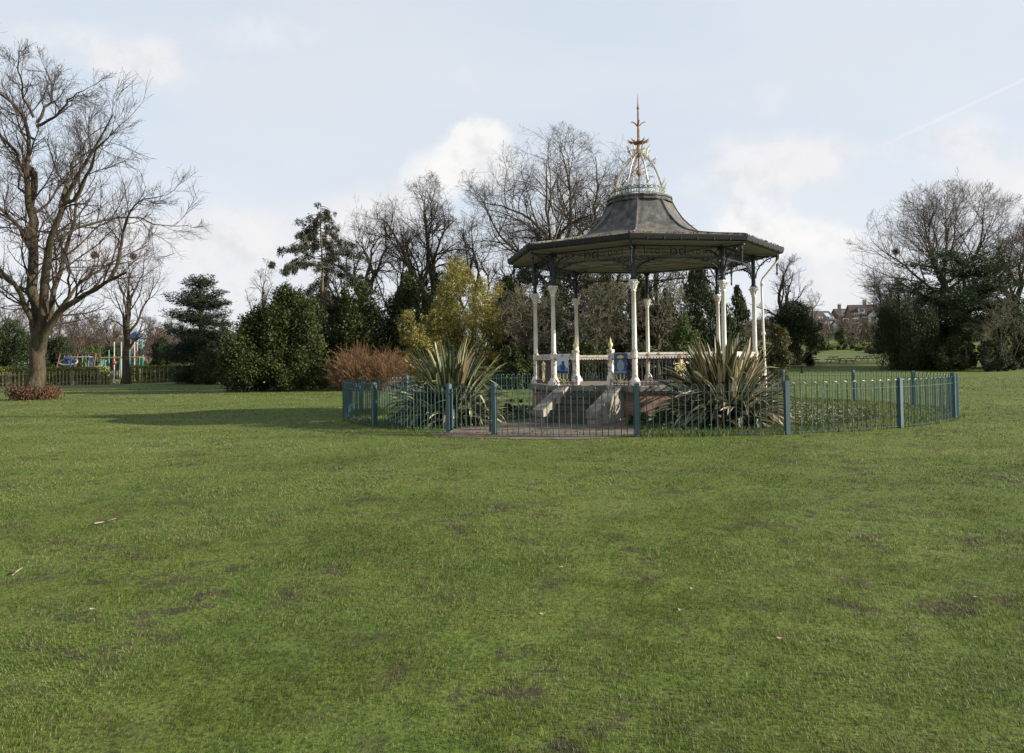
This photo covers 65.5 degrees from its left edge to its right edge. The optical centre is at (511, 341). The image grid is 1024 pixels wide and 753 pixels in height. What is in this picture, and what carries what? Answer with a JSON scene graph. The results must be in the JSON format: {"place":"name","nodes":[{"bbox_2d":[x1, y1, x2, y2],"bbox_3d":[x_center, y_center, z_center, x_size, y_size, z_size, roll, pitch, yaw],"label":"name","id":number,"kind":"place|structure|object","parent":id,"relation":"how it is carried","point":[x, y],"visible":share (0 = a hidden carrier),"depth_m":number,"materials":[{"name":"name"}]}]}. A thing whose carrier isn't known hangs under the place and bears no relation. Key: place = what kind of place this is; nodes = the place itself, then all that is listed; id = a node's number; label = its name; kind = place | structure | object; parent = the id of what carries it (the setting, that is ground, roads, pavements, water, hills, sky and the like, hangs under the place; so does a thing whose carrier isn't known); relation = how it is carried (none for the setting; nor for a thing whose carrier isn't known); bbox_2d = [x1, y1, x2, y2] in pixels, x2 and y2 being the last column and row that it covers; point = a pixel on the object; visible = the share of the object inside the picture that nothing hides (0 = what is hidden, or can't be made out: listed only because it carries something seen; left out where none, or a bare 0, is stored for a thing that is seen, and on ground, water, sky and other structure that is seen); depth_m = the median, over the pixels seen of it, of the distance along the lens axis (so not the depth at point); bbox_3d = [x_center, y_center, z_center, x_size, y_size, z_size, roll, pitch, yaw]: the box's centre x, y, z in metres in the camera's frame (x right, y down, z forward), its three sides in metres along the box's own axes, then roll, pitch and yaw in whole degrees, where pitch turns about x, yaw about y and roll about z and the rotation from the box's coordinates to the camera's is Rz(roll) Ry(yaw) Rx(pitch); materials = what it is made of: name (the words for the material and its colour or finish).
{"place":"outdoors","nodes":[
{"label":"outdoors","id":0,"kind":"place"},
{"bbox_2d":[3,389,835,438],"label":"leaf litter","id":1,"kind":"object","parent":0,"point":[309,429],"visible":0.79,"depth_m":19.68,"materials":[{"name":"brown plant"}]},
{"bbox_2d":[0,323,1023,752],"bbox_3d":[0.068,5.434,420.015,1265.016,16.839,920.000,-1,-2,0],"label":"lawn","id":2,"kind":"structure","parent":0,"point":[400,735],"depth_m":6.10,"materials":[{"name":"plant"}]},
{"bbox_2d":[0,372,27,385],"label":"picket fence","id":3,"kind":"object","parent":2,"relation":"on","point":[19,374],"visible":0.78,"depth_m":76.89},
{"bbox_2d":[0,366,28,385],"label":"hedge","id":4,"kind":"object","parent":2,"relation":"on","point":[13,369],"visible":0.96,"depth_m":77.52,"materials":[{"name":"green plant"}]},
{"bbox_2d":[0,317,30,380],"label":"evergreen bush","id":5,"kind":"object","parent":2,"relation":"on","point":[15,348],"visible":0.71,"depth_m":95.19,"materials":[{"name":"green plant"}]},
{"bbox_2d":[0,295,30,349],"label":"bare tree","id":6,"kind":"object","parent":2,"relation":"on","point":[20,314],"visible":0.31,"depth_m":104.61,"materials":[{"name":"plant"}]},
{"bbox_2d":[21,305,87,379],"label":"bare tree","id":7,"kind":"object","parent":2,"relation":"on","point":[59,328],"visible":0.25,"depth_m":113.26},
{"bbox_2d":[45,334,77,374],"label":"evergreen bush","id":8,"kind":"object","parent":2,"relation":"on","point":[60,343],"visible":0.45,"depth_m":107.40,"materials":[{"name":"green plant"}]},
{"bbox_2d":[44,370,107,385],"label":"picket fence","id":9,"kind":"object","parent":2,"relation":"on","point":[98,373],"visible":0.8,"depth_m":79.02,"materials":[{"name":"wood"}]},
{"bbox_2d":[46,366,109,384],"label":"hedge","id":10,"kind":"object","parent":2,"relation":"on","point":[85,369],"visible":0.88,"depth_m":79.79,"materials":[{"name":"green plant"}]},
{"bbox_2d":[54,353,101,377],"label":"swing frame","id":11,"kind":"object","parent":2,"relation":"on","point":[78,358],"visible":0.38,"depth_m":89.97,"materials":[{"name":"red paint"}]},
{"bbox_2d":[70,356,93,373],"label":"overhead ladder","id":12,"kind":"object","parent":2,"relation":"on","point":[81,357],"visible":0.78,"depth_m":86.64,"materials":[{"name":"metal"}]},
{"bbox_2d":[57,309,110,361],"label":"bare tree","id":13,"kind":"object","parent":2,"relation":"on","point":[82,338],"visible":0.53,"depth_m":117.88,"materials":[{"name":"plant"}]},
{"bbox_2d":[75,344,103,379],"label":"laurel bush","id":14,"kind":"object","parent":2,"relation":"on","point":[93,349],"visible":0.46,"depth_m":99.39,"materials":[{"name":"green plant"}]},
{"bbox_2d":[0,32,212,400],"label":"lime tree","id":15,"kind":"object","parent":2,"relation":"on","point":[42,316],"visible":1,"depth_m":42.59,"materials":[{"name":"brown plant"}]},
{"bbox_2d":[80,309,132,356],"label":"bare tree","id":16,"kind":"object","parent":2,"relation":"on","point":[119,329],"visible":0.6,"depth_m":121.59,"materials":[{"name":"plant"}]},
{"bbox_2d":[95,342,147,378],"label":"playground equipment","id":17,"kind":"object","parent":2,"relation":"on","point":[111,348],"visible":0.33,"depth_m":111.28,"materials":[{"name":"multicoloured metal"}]},
{"bbox_2d":[100,357,143,382],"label":"monkey bars","id":18,"kind":"object","parent":2,"relation":"on","point":[120,360],"visible":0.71,"depth_m":86.54,"materials":[{"name":"yellow paint"}]},
{"bbox_2d":[105,331,143,377],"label":"play tower","id":19,"kind":"structure","parent":2,"relation":"on","point":[110,361],"depth_m":90.24,"materials":[{"name":"metal"}]},
{"bbox_2d":[91,233,173,383],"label":"bare tree","id":20,"kind":"object","parent":2,"relation":"on","point":[126,378],"visible":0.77,"depth_m":80.07,"materials":[{"name":"brown plant"}]},
{"bbox_2d":[130,314,170,362],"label":"bare tree","id":21,"kind":"object","parent":2,"relation":"on","point":[152,335],"visible":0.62,"depth_m":129.36,"materials":[{"name":"plant"}]},
{"bbox_2d":[139,368,178,382],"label":"picket fence","id":22,"kind":"object","parent":2,"relation":"on","point":[167,370],"visible":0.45,"depth_m":84.03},
{"bbox_2d":[144,335,175,380],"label":"yew bush","id":23,"kind":"object","parent":2,"relation":"on","point":[162,342],"visible":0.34,"depth_m":91.33,"materials":[{"name":"green plant"}]},
{"bbox_2d":[130,364,195,382],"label":"hedge","id":24,"kind":"object","parent":2,"relation":"on","point":[135,370],"visible":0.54,"depth_m":84.61,"materials":[{"name":"green plant"}]},
{"bbox_2d":[148,273,234,383],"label":"cedar","id":25,"kind":"object","parent":2,"relation":"on","point":[197,340],"visible":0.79,"depth_m":75.88,"materials":[{"name":"green plant"}]},
{"bbox_2d":[194,347,229,384],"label":"laurel bush","id":26,"kind":"object","parent":2,"relation":"on","point":[205,365],"visible":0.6,"depth_m":71.99,"materials":[{"name":"green plant"}]},
{"bbox_2d":[217,314,247,372],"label":"bare tree","id":27,"kind":"object","parent":2,"relation":"on","point":[224,328],"visible":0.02,"depth_m":82.92,"materials":[{"name":"brown plant"}]},
{"bbox_2d":[245,258,275,309],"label":"bare tree","id":28,"kind":"object","parent":2,"relation":"on","point":[263,292],"visible":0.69,"depth_m":72.19,"materials":[{"name":"grey plant"}]},
{"bbox_2d":[208,278,333,391],"bbox_3d":[-15.593,-0.414,51.995,7.992,7.562,6.320,0,-2,-33],"label":"holly bush","id":29,"kind":"object","parent":2,"relation":"on","point":[267,348],"visible":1,"depth_m":50.51,"materials":[{"name":"green plant"}]},
{"bbox_2d":[299,282,340,384],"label":"evergreen bush","id":30,"kind":"object","parent":2,"relation":"on","point":[317,291],"visible":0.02,"depth_m":63.55,"materials":[{"name":"green plant"}]},
{"bbox_2d":[18,308,628,364],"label":"woodland","id":31,"kind":"object","parent":2,"relation":"on","point":[172,341],"visible":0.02,"depth_m":137.60,"materials":[{"name":"plant"}]},
{"bbox_2d":[276,203,371,387],"bbox_3d":[-13.720,-3.313,57.452,6.944,13.517,5.954,0,-2,-28],"label":"conifer","id":32,"kind":"object","parent":2,"relation":"on","point":[309,234],"visible":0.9,"depth_m":57.09,"materials":[{"name":"green plant"}]},
{"bbox_2d":[306,270,402,386],"bbox_3d":[-11.143,-0.873,57.562,7.431,8.635,6.633,-1,-2,0],"label":"laurel bush","id":33,"kind":"object","parent":2,"relation":"on","point":[350,327],"visible":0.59,"depth_m":56.30,"materials":[{"name":"green plant"}]},
{"bbox_2d":[308,197,406,308],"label":"bare tree","id":34,"kind":"object","parent":2,"relation":"on","point":[374,276],"visible":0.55,"depth_m":65.86,"materials":[{"name":"brown plant"}]},
{"bbox_2d":[321,336,413,390],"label":"twig shrub","id":35,"kind":"object","parent":2,"relation":"on","point":[356,366],"visible":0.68,"depth_m":49.82,"materials":[{"name":"plant"}]},
{"bbox_2d":[339,198,424,309],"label":"bare tree","id":36,"kind":"object","parent":2,"relation":"on","point":[401,275],"visible":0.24,"depth_m":71.80,"materials":[{"name":"brown plant"}]},
{"bbox_2d":[375,352,420,388],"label":"twig shrub","id":37,"kind":"object","parent":2,"relation":"on","point":[412,375],"visible":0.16,"depth_m":51.52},
{"bbox_2d":[24,330,774,376],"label":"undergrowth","id":38,"kind":"object","parent":2,"relation":"on","point":[748,338],"depth_m":127.07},
{"bbox_2d":[373,268,439,371],"bbox_3d":[-7.966,-0.999,59.239,6.257,8.902,6.240,-1,-2,0],"label":"laurel bush","id":39,"kind":"object","parent":2,"relation":"on","point":[406,298],"visible":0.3,"depth_m":58.23,"materials":[{"name":"green plant"}]},
{"bbox_2d":[361,170,468,322],"bbox_3d":[-8.074,-5.382,65.836,8.727,18.117,8.498,0,-2,-29],"label":"bare tree","id":40,"kind":"object","parent":2,"relation":"on","point":[429,267],"visible":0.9,"depth_m":64.93,"materials":[{"name":"brown plant"}]},
{"bbox_2d":[395,309,443,387],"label":"golden holly","id":41,"kind":"object","parent":2,"relation":"on","point":[408,318],"visible":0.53,"depth_m":52.75,"materials":[{"name":"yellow plant"}]},
{"bbox_2d":[418,268,469,378],"bbox_3d":[-5.511,-1.150,61.879,5.119,9.250,5.419,-1,-2,19],"label":"evergreen bush","id":42,"kind":"object","parent":2,"relation":"on","point":[436,277],"visible":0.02,"depth_m":61.59,"materials":[{"name":"green plant"}]},
{"bbox_2d":[436,208,491,351],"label":"bare tree","id":43,"kind":"object","parent":2,"relation":"on","point":[462,230],"visible":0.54,"depth_m":69.38,"materials":[{"name":"brown plant"}]},
{"bbox_2d":[421,253,507,385],"bbox_3d":[-3.196,-1.449,56.268,6.357,9.495,7.347,-1,-2,0],"label":"golden holly","id":44,"kind":"object","parent":2,"relation":"on","point":[448,325],"visible":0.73,"depth_m":55.15,"materials":[{"name":"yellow plant"}]},
{"bbox_2d":[456,181,540,322],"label":"bare tree","id":45,"kind":"object","parent":2,"relation":"on","point":[482,267],"visible":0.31,"depth_m":71.58,"materials":[{"name":"brown plant"}]},
{"bbox_2d":[479,273,526,382],"bbox_3d":[-0.555,-0.969,63.216,4.367,8.797,4.809,-2,-2,34],"label":"evergreen bush","id":46,"kind":"object","parent":2,"relation":"on","point":[507,280],"visible":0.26,"depth_m":62.52,"materials":[{"name":"green plant"}]},
{"bbox_2d":[491,345,533,388],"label":"laurel bush","id":47,"kind":"object","parent":2,"relation":"on","point":[515,361],"visible":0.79,"depth_m":48.55,"materials":[{"name":"green plant"}]},
{"bbox_2d":[488,282,573,381],"bbox_3d":[1.089,-0.447,54.148,5.606,7.303,5.808,-2,-2,34],"label":"weeping tree","id":48,"kind":"object","parent":2,"relation":"on","point":[516,328],"visible":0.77,"depth_m":53.83,"materials":[{"name":"brown plant"}]},
{"bbox_2d":[510,267,563,348],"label":"evergreen bush","id":49,"kind":"object","parent":2,"relation":"on","point":[524,276],"visible":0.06,"depth_m":66.07,"materials":[{"name":"green plant"}]},
{"bbox_2d":[452,121,624,353],"bbox_3d":[2.403,-7.101,64.174,13.956,21.174,14.974,-1,-2,18],"label":"bare tree","id":50,"kind":"object","parent":2,"relation":"on","point":[546,234],"visible":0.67,"depth_m":62.53,"materials":[{"name":"brown plant"}]},
{"bbox_2d":[517,278,581,376],"bbox_3d":[3.032,-0.907,60.032,4.999,8.429,5.070,1,-2,-40],"label":"evergreen bush","id":51,"kind":"object","parent":2,"relation":"on","point":[561,349],"visible":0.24,"depth_m":59.29,"materials":[{"name":"green plant"}]},
{"bbox_2d":[561,273,599,337],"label":"evergreen bush","id":52,"kind":"object","parent":2,"relation":"on","point":[580,311],"visible":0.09,"depth_m":66.62,"materials":[{"name":"plant"}]},
{"bbox_2d":[559,339,618,381],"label":"laurel bush","id":53,"kind":"object","parent":2,"relation":"on","point":[591,349],"visible":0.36,"depth_m":48.95,"materials":[{"name":"green plant"}]},
{"bbox_2d":[557,274,643,380],"bbox_3d":[6.055,-1.303,54.212,6.180,8.886,7.275,-1,-2,0],"label":"weeping tree","id":54,"kind":"object","parent":2,"relation":"on","point":[595,327],"visible":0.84,"depth_m":52.88,"materials":[{"name":"brown plant"}]},
{"bbox_2d":[579,274,641,380],"bbox_3d":[7.007,-1.131,60.968,5.574,8.816,5.495,0,-2,-36],"label":"evergreen bush","id":55,"kind":"object","parent":2,"relation":"on","point":[619,347],"visible":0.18,"depth_m":60.10,"materials":[{"name":"green plant"}]},
{"bbox_2d":[549,131,694,308],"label":"bare tree","id":56,"kind":"object","parent":2,"relation":"on","point":[609,181],"visible":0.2,"depth_m":66.79,"materials":[{"name":"brown plant"}]},
{"bbox_2d":[613,274,653,379],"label":"evergreen bush","id":57,"kind":"object","parent":2,"relation":"on","point":[639,275],"visible":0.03,"depth_m":67.70,"materials":[{"name":"green plant"}]},
{"bbox_2d":[621,276,663,377],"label":"evergreen bush","id":58,"kind":"object","parent":2,"relation":"on","point":[655,314],"visible":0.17,"depth_m":61.47,"materials":[{"name":"green plant"}]},
{"bbox_2d":[507,96,783,424],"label":"bandstand","id":59,"kind":"structure","parent":2,"relation":"on","point":[648,232],"depth_m":23.43,"materials":[{"name":"grey metal"}]},
{"bbox_2d":[557,356,568,373],"bbox_3d":[1.466,0.685,23.084,0.400,0.500,0.018,-2,-2,35],"label":"poster","id":60,"kind":"object","parent":59,"relation":"attached to","point":[562,364],"visible":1,"depth_m":23.07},
{"bbox_2d":[614,353,626,372],"bbox_3d":[3.002,0.605,22.001,0.380,0.560,0.018,-2,-2,35],"label":"poster","id":61,"kind":"object","parent":59,"relation":"attached to","point":[620,362],"visible":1,"depth_m":22.00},
{"bbox_2d":[342,370,959,436],"bbox_3d":[4.129,1.738,26.859,19.210,1.223,19.177,-1,-1,0],"label":"ring fence","id":62,"kind":"object","parent":2,"relation":"on","point":[952,396],"visible":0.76,"depth_m":18.91,"materials":[{"name":"metal"}]},
{"bbox_2d":[340,396,965,437],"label":"grass","id":63,"kind":"structure","parent":2,"relation":"on","point":[803,400],"depth_m":20.83,"materials":[{"name":"plant"}]},
{"bbox_2d":[638,288,674,379],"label":"cypress","id":64,"kind":"object","parent":2,"relation":"on","point":[663,291],"visible":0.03,"depth_m":62.00,"materials":[{"name":"green plant"}]},
{"bbox_2d":[620,272,694,379],"bbox_3d":[9.911,-1.277,54.179,5.380,8.721,6.176,-1,-2,0],"label":"weeping tree","id":65,"kind":"object","parent":2,"relation":"on","point":[668,326],"visible":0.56,"depth_m":53.75,"materials":[{"name":"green plant"}]},
{"bbox_2d":[650,271,683,305],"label":"bare tree","id":66,"kind":"object","parent":2,"relation":"on","point":[655,286],"visible":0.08,"depth_m":73.59,"materials":[{"name":"brown plant"}]},
{"bbox_2d":[661,315,702,379],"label":"laurel bush","id":67,"kind":"object","parent":2,"relation":"on","point":[679,338],"visible":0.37,"depth_m":50.80,"materials":[{"name":"green plant"}]},
{"bbox_2d":[505,405,882,430],"bbox_3d":[4.488,2.259,25.350,13.370,0.042,13.369,-1,-2,0],"label":"flower bed","id":68,"kind":"object","parent":2,"relation":"on","point":[792,425],"visible":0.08,"depth_m":19.97,"materials":[{"name":"soil"}]},
{"bbox_2d":[381,335,514,427],"bbox_3d":[-1.757,1.058,21.741,3.739,2.541,3.806,-1,-2,0],"label":"phormium","id":69,"kind":"object","parent":68,"relation":"on","point":[462,375],"visible":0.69,"depth_m":21.11,"materials":[{"name":"green plant"}]},
{"bbox_2d":[503,399,525,412],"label":"weed clump","id":70,"kind":"object","parent":68,"relation":"on","point":[510,407],"visible":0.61,"depth_m":25.40,"materials":[{"name":"green plant"}]},
{"bbox_2d":[626,411,649,424],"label":"weed clump","id":71,"kind":"object","parent":68,"relation":"on","point":[630,418],"visible":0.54,"depth_m":20.36,"materials":[{"name":"green plant"}]},
{"bbox_2d":[654,406,676,422],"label":"weed clump","id":72,"kind":"object","parent":68,"relation":"on","point":[656,418],"visible":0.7,"depth_m":20.58,"materials":[{"name":"green plant"}]},
{"bbox_2d":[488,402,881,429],"bbox_3d":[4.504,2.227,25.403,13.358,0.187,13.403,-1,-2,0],"label":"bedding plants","id":73,"kind":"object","parent":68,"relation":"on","point":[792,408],"visible":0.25,"depth_m":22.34,"materials":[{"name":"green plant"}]},
{"bbox_2d":[650,333,799,428],"bbox_3d":[5.447,0.967,20.158,3.851,2.442,3.809,-1,-2,0],"label":"phormium","id":74,"kind":"object","parent":68,"relation":"on","point":[713,369],"visible":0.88,"depth_m":19.51,"materials":[{"name":"green plant"}]},
{"bbox_2d":[643,269,761,379],"bbox_3d":[13.954,-1.598,59.929,9.432,9.505,8.996,-1,-2,0],"label":"cypress","id":75,"kind":"object","parent":2,"relation":"on","point":[700,292],"visible":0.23,"depth_m":58.88,"materials":[{"name":"green plant"}]},
{"bbox_2d":[710,330,747,364],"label":"evergreen bush","id":76,"kind":"object","parent":2,"relation":"on","point":[728,332],"visible":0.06,"depth_m":52.23,"materials":[{"name":"green plant"}]},
{"bbox_2d":[726,284,768,372],"bbox_3d":[17.212,-0.680,60.380,3.688,7.533,4.455,-1,-2,0],"label":"cypress","id":77,"kind":"object","parent":2,"relation":"on","point":[739,303],"visible":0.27,"depth_m":60.10,"materials":[{"name":"green plant"}]},
{"bbox_2d":[759,323,794,386],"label":"olive bush","id":78,"kind":"object","parent":2,"relation":"on","point":[783,355],"visible":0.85,"depth_m":45.57,"materials":[{"name":"green plant"}]},
{"bbox_2d":[747,254,812,314],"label":"bare tree","id":79,"kind":"object","parent":2,"relation":"on","point":[782,282],"visible":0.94,"depth_m":105.98,"materials":[{"name":"brown plant"}]},
{"bbox_2d":[760,298,829,366],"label":"yew","id":80,"kind":"object","parent":2,"relation":"on","point":[791,315],"visible":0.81,"depth_m":96.89,"materials":[{"name":"green plant"}]},
{"bbox_2d":[802,354,814,365],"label":"evergreen bush","id":81,"kind":"object","parent":2,"relation":"on","point":[809,361],"visible":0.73,"depth_m":99.94,"materials":[{"name":"green plant"}]},
{"bbox_2d":[798,290,826,356],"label":"bare tree","id":82,"kind":"object","parent":2,"relation":"on","point":[812,303],"visible":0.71,"depth_m":128.25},
{"bbox_2d":[808,305,836,332],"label":"house","id":83,"kind":"structure","parent":2,"relation":"on","point":[828,315],"depth_m":248.37,"materials":[{"name":"tile"}]},
{"bbox_2d":[831,303,845,319],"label":"house","id":84,"kind":"structure","parent":2,"relation":"on","point":[839,312],"depth_m":284.09,"materials":[{"name":"red brick"}]},
{"bbox_2d":[834,324,846,344],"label":"shrub","id":85,"kind":"object","parent":2,"relation":"on","point":[841,333],"visible":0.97,"depth_m":174.79,"materials":[{"name":"green plant"}]},
{"bbox_2d":[831,318,861,332],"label":"house","id":86,"kind":"structure","parent":2,"relation":"on","point":[836,326],"depth_m":236.58,"materials":[{"name":"tile"}]},
{"bbox_2d":[843,299,878,322],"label":"house","id":87,"kind":"structure","parent":2,"relation":"on","point":[859,312],"depth_m":259.84,"materials":[{"name":"red brick"}]},
{"bbox_2d":[708,313,1022,345],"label":"woodland","id":88,"kind":"object","parent":2,"relation":"on","point":[830,327],"visible":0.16,"depth_m":199.96,"materials":[{"name":"plant"}]},
{"bbox_2d":[729,311,1011,349],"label":"undergrowth","id":89,"kind":"object","parent":2,"relation":"on","point":[861,336],"visible":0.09,"depth_m":180.97,"materials":[{"name":"plant"}]},
{"bbox_2d":[856,270,929,338],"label":"bare tree","id":90,"kind":"object","parent":2,"relation":"on","point":[878,298],"visible":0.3,"depth_m":108.87,"materials":[{"name":"brown plant"}]},
{"bbox_2d":[872,289,942,369],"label":"yew","id":91,"kind":"object","parent":2,"relation":"on","point":[907,335],"visible":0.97,"depth_m":86.63,"materials":[{"name":"green plant"}]},
{"bbox_2d":[845,166,1023,322],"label":"bare tree","id":92,"kind":"object","parent":2,"relation":"on","point":[930,225],"visible":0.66,"depth_m":102.92,"materials":[{"name":"brown plant"}]},
{"bbox_2d":[922,343,970,370],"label":"rhododendron","id":93,"kind":"object","parent":2,"relation":"on","point":[940,359],"visible":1,"depth_m":84.08,"materials":[{"name":"green plant"}]},
{"bbox_2d":[920,300,973,366],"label":"yew","id":94,"kind":"object","parent":2,"relation":"on","point":[948,331],"visible":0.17,"depth_m":90.06,"materials":[{"name":"green plant"}]},
{"bbox_2d":[876,244,1023,353],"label":"cedar","id":95,"kind":"object","parent":2,"relation":"on","point":[972,297],"visible":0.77,"depth_m":90.81,"materials":[{"name":"green plant"}]},
{"bbox_2d":[934,321,1005,369],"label":"rhododendron","id":96,"kind":"object","parent":2,"relation":"on","point":[961,343],"visible":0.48,"depth_m":84.76,"materials":[{"name":"green plant"}]},
{"bbox_2d":[963,293,1023,368],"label":"bare thicket","id":97,"kind":"object","parent":2,"relation":"on","point":[1003,323],"visible":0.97,"depth_m":83.18,"materials":[{"name":"brown plant"}]},
{"bbox_2d":[969,211,1023,361],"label":"bare tree","id":98,"kind":"object","parent":2,"relation":"on","point":[1020,275],"visible":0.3,"depth_m":101.14,"materials":[{"name":"brown plant"}]},
{"bbox_2d":[979,346,1021,371],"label":"rhododendron","id":99,"kind":"object","parent":2,"relation":"on","point":[1002,363],"visible":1,"depth_m":80.84,"materials":[{"name":"green plant"}]},
{"bbox_2d":[979,317,1023,368],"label":"rhododendron","id":100,"kind":"object","parent":2,"relation":"on","point":[1019,355],"visible":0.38,"depth_m":87.04,"materials":[{"name":"green plant"}]},
{"bbox_2d":[0,0,1023,364],"label":"sky","id":101,"kind":"structure","parent":0,"point":[786,124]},
{"bbox_2d":[429,417,642,439],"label":"paving","id":102,"kind":"structure","parent":0,"point":[593,430],"depth_m":19.10,"materials":[{"name":"stone"}]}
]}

